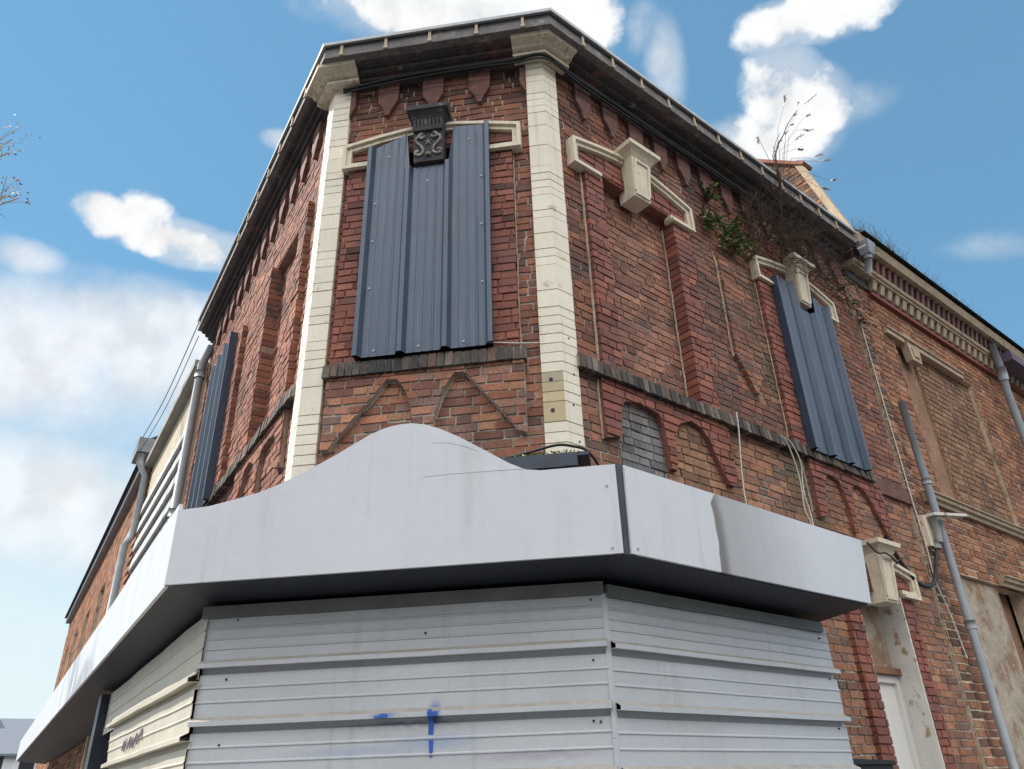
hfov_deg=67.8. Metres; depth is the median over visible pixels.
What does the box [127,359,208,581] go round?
louvred extension
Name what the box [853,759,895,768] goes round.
meter box
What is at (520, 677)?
hoarding sheet
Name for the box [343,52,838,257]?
power cable
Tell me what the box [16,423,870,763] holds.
shop fascia
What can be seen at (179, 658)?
hoarding sheet
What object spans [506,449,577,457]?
moss
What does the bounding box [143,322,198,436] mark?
overhead line
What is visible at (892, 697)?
door
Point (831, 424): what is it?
window sheet
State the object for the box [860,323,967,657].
wall cable
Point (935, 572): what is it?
power cable
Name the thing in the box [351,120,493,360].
window sheet
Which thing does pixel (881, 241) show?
gutter weed
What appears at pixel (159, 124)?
sky
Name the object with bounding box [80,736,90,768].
door
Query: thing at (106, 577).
terrace
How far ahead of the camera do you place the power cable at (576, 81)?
6.70 m
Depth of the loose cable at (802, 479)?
6.57 m
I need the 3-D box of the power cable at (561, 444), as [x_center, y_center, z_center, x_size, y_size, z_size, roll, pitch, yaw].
[0.223,0.440,4.676,0.635,0.112,0.141,-2,-28,0]
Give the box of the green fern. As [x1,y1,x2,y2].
[699,181,759,261]
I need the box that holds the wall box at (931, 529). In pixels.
[918,512,966,549]
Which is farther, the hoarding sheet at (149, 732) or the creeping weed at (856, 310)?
the creeping weed at (856, 310)
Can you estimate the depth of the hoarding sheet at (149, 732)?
4.74 m
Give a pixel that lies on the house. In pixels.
(13, 732)
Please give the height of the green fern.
0.794 m
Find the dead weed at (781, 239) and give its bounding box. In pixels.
[712,94,887,318]
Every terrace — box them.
[35,436,157,768]
[758,159,1023,768]
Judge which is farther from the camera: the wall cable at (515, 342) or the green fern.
the green fern
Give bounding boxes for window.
[0,756,3,768]
[18,762,34,768]
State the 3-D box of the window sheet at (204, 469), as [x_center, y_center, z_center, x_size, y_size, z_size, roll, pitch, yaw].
[-3.224,0.464,8.228,0.119,1.920,0.906,15,-32,-28]
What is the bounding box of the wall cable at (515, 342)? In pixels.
[487,342,538,343]
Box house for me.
[0,718,36,768]
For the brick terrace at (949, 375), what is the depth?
9.25 m
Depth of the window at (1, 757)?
51.40 m
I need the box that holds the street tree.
[0,120,40,219]
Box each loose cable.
[735,411,746,503]
[781,435,811,524]
[783,436,813,524]
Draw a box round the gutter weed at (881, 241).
[852,216,983,321]
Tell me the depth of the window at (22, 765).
51.97 m
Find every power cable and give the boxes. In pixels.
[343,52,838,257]
[343,57,837,259]
[502,443,599,464]
[866,542,899,563]
[883,535,939,588]
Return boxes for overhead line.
[140,336,198,449]
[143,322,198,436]
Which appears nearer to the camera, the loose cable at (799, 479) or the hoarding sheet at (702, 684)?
the hoarding sheet at (702, 684)
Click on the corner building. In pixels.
(634, 299)
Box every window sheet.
[186,331,238,508]
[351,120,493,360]
[769,275,872,471]
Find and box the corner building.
[84,7,982,768]
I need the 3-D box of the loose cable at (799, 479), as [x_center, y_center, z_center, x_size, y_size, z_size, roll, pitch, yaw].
[2.413,0.932,6.402,0.024,1.054,0.199,-25,-36,37]
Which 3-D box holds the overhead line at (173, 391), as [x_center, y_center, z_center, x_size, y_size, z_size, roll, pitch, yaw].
[-5.376,0.328,11.801,0.051,0.060,4.601,15,-33,-29]
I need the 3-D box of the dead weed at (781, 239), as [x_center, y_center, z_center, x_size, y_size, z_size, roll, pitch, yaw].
[3.167,-2.332,8.579,2.657,3.466,0.809,20,-35,-34]
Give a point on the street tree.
(3, 197)
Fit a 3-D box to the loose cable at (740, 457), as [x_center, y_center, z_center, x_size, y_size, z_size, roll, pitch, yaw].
[1.825,0.752,5.973,0.062,1.201,0.054,-22,-34,33]
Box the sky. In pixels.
[0,0,1023,718]
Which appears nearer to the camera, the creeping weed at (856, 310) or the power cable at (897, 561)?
the power cable at (897, 561)
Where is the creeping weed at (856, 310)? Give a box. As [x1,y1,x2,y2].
[806,254,878,326]
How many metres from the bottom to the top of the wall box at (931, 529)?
0.378 m
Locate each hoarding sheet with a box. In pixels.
[101,669,198,768]
[103,619,207,734]
[185,581,621,768]
[603,584,860,768]
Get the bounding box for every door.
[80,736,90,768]
[877,674,920,768]

